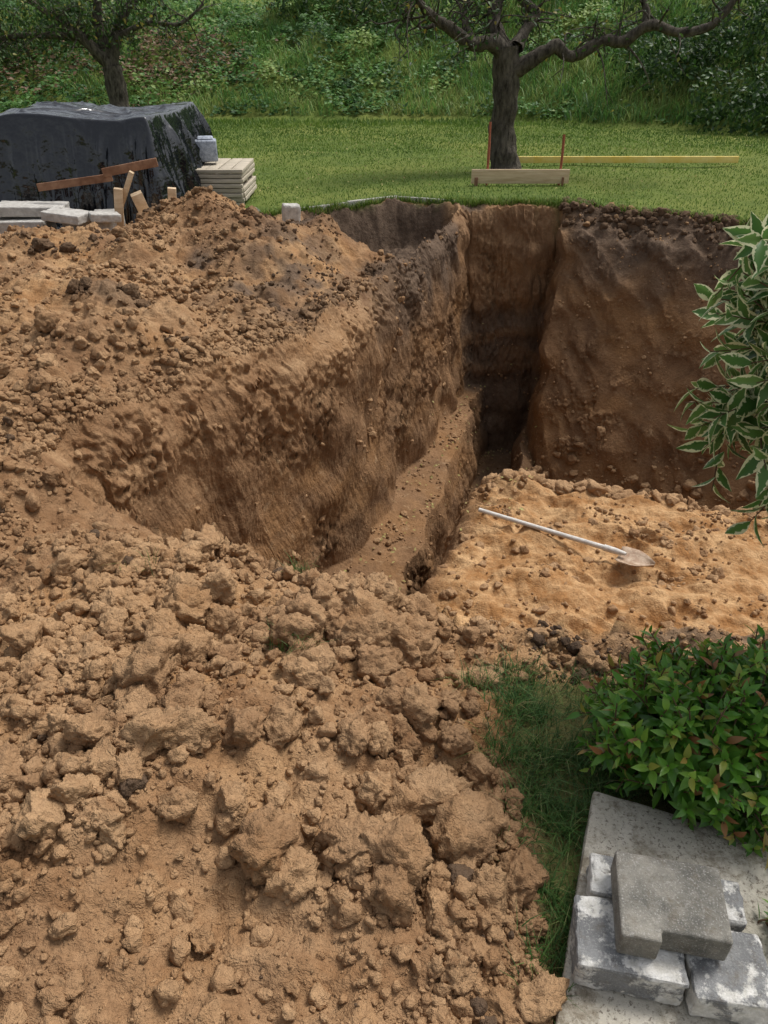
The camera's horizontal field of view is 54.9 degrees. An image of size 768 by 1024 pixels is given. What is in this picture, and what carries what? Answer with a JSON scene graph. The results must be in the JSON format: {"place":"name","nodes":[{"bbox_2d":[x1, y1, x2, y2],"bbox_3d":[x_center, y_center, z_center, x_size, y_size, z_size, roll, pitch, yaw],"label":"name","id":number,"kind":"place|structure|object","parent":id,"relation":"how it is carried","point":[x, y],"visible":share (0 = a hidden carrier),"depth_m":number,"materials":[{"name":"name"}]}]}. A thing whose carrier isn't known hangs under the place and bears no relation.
{"place":"outdoors","nodes":[
{"label":"outdoors","id":0,"kind":"place"},
{"bbox_2d":[0,0,767,1023],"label":"ground","id":1,"kind":"structure","parent":0,"point":[496,286],"depth_m":5.64,"materials":[{"name":"soil"}]},
{"bbox_2d":[0,201,125,233],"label":"paving block pile","id":2,"kind":"object","parent":1,"relation":"on","point":[31,214],"visible":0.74,"depth_m":7.73,"materials":[{"name":"concrete"}]},
{"bbox_2d":[0,101,212,228],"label":"black tarp","id":3,"kind":"object","parent":1,"relation":"on","point":[45,141],"visible":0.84,"depth_m":8.08,"materials":[{"name":"black plastic"}]},
{"bbox_2d":[36,174,112,190],"bbox_3d":[-3.280,-3.496,7.842,0.802,0.170,0.030,-2,33,-2],"label":"weathered plank","id":4,"kind":"object","parent":3,"relation":"on","point":[67,183],"visible":1,"depth_m":7.83,"materials":[{"name":"brown wood"}]},
{"bbox_2d":[101,158,157,176],"bbox_3d":[-2.680,-3.635,7.800,0.585,0.175,0.030,-5,33,-7],"label":"weathered plank","id":5,"kind":"object","parent":4,"relation":"on","point":[131,166],"visible":1,"depth_m":7.79,"materials":[{"name":"brown wood"}]},
{"bbox_2d":[0,0,220,106],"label":"fruit tree","id":6,"kind":"object","parent":1,"relation":"on","point":[104,50],"visible":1,"depth_m":17.67,"materials":[{"name":"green plant"}]},
{"bbox_2d":[113,170,175,226],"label":"wood offcuts","id":7,"kind":"object","parent":1,"relation":"on","point":[137,197],"visible":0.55,"depth_m":7.89,"materials":[{"name":"beige wood"}]},
{"bbox_2d":[0,0,429,69],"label":"bank shrub","id":8,"kind":"object","parent":1,"relation":"on","point":[296,4],"visible":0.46,"depth_m":21.69,"materials":[{"name":"green plant"}]},
{"bbox_2d":[196,158,256,205],"bbox_3d":[-2.221,-4.341,9.718,0.934,0.432,1.094,0,33,0],"label":"timber stack","id":9,"kind":"object","parent":1,"relation":"on","point":[233,179],"visible":0.55,"depth_m":9.30,"materials":[{"name":"grey wood"}]},
{"bbox_2d":[195,136,217,161],"bbox_3d":[-2.280,-4.661,9.483,0.270,0.285,0.240,-6,33,-10],"label":"wrapped stone block","id":10,"kind":"object","parent":9,"relation":"on","point":[207,145],"depth_m":9.38,"materials":[{"name":"grey stone"}]},
{"bbox_2d":[282,203,300,221],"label":"concrete block","id":11,"kind":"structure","parent":1,"relation":"on","point":[291,210],"depth_m":8.19,"materials":[{"name":"concrete"}]},
{"bbox_2d":[300,195,449,209],"bbox_3d":[-0.156,-3.911,9.530,2.139,0.211,0.502,-9,34,-13],"label":"lawn edging","id":12,"kind":"object","parent":1,"relation":"on","point":[364,200],"visible":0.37,"depth_m":9.55,"materials":[{"name":"plant"}]},
{"bbox_2d":[0,185,767,1023],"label":"soil clods","id":13,"kind":"object","parent":1,"relation":"on","point":[172,617],"visible":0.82,"depth_m":2.09,"materials":[{"name":"brown soil"}]},
{"bbox_2d":[0,0,767,125],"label":"hillside vegetation","id":14,"kind":"object","parent":1,"relation":"on","point":[208,27],"visible":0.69,"depth_m":20.21,"materials":[{"name":"green plant"}]},
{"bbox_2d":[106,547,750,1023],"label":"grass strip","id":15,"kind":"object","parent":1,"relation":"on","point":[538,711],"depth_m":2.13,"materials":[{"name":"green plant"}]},
{"bbox_2d":[471,122,569,185],"bbox_3d":[1.980,-5.087,10.626,1.420,0.921,0.095,0,33,0],"label":"batter board","id":16,"kind":"object","parent":1,"relation":"on","point":[487,176],"visible":0.92,"depth_m":10.72,"materials":[{"name":"brown wood"}]},
{"bbox_2d":[349,0,750,168],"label":"apple tree","id":17,"kind":"object","parent":1,"relation":"on","point":[510,67],"visible":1,"depth_m":10.93,"materials":[{"name":"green plant"}]},
{"bbox_2d":[478,508,654,567],"bbox_3d":[1.249,0.163,5.184,1.284,0.060,0.204,19,37,27],"label":"shovel","id":18,"kind":"object","parent":1,"relation":"on","point":[630,556],"visible":1,"depth_m":5.05,"materials":[{"name":"metal"}]},
{"bbox_2d":[518,156,738,162],"bbox_3d":[4.070,-5.906,12.390,3.750,0.100,0.040,0,33,0],"label":"formwork board","id":19,"kind":"object","parent":1,"relation":"on","point":[631,159],"visible":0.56,"depth_m":12.37,"materials":[{"name":"brown wood"}]},
{"bbox_2d":[555,791,767,1023],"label":"concrete slab","id":20,"kind":"structure","parent":1,"relation":"on","point":[614,825],"depth_m":1.85,"materials":[{"name":"grey concrete"}]},
{"bbox_2d":[570,851,767,1023],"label":"concrete block pile","id":21,"kind":"object","parent":20,"relation":"on","point":[664,931],"visible":1,"depth_m":1.57,"materials":[{"name":"grey concrete"}]},
{"bbox_2d":[757,898,767,925],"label":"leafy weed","id":22,"kind":"object","parent":20,"relation":"on","point":[765,919],"visible":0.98,"depth_m":1.72,"materials":[{"name":"green plant"}]},
{"bbox_2d":[566,624,767,869],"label":"photinia shrub","id":23,"kind":"object","parent":1,"relation":"on","point":[682,732],"visible":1,"depth_m":1.88,"materials":[{"name":"green plant"}]},
{"bbox_2d":[611,0,767,136],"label":"bank shrub","id":24,"kind":"object","parent":1,"relation":"on","point":[751,53],"visible":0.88,"depth_m":17.41,"materials":[{"name":"green plant"}]},
{"bbox_2d":[667,211,767,546],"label":"variegated shrub","id":25,"kind":"object","parent":1,"relation":"on","point":[740,414],"visible":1,"depth_m":1.84,"materials":[{"name":"green plant"}]},
{"bbox_2d":[206,107,767,224],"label":"lawn grass","id":26,"kind":"structure","parent":0,"point":[497,200],"depth_m":13.98,"materials":[{"name":"green plant"}]},
{"bbox_2d":[256,134,763,588],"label":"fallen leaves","id":27,"kind":"object","parent":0,"point":[468,385],"visible":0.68,"depth_m":9.54,"materials":[{"name":"brown plant"}]}
]}

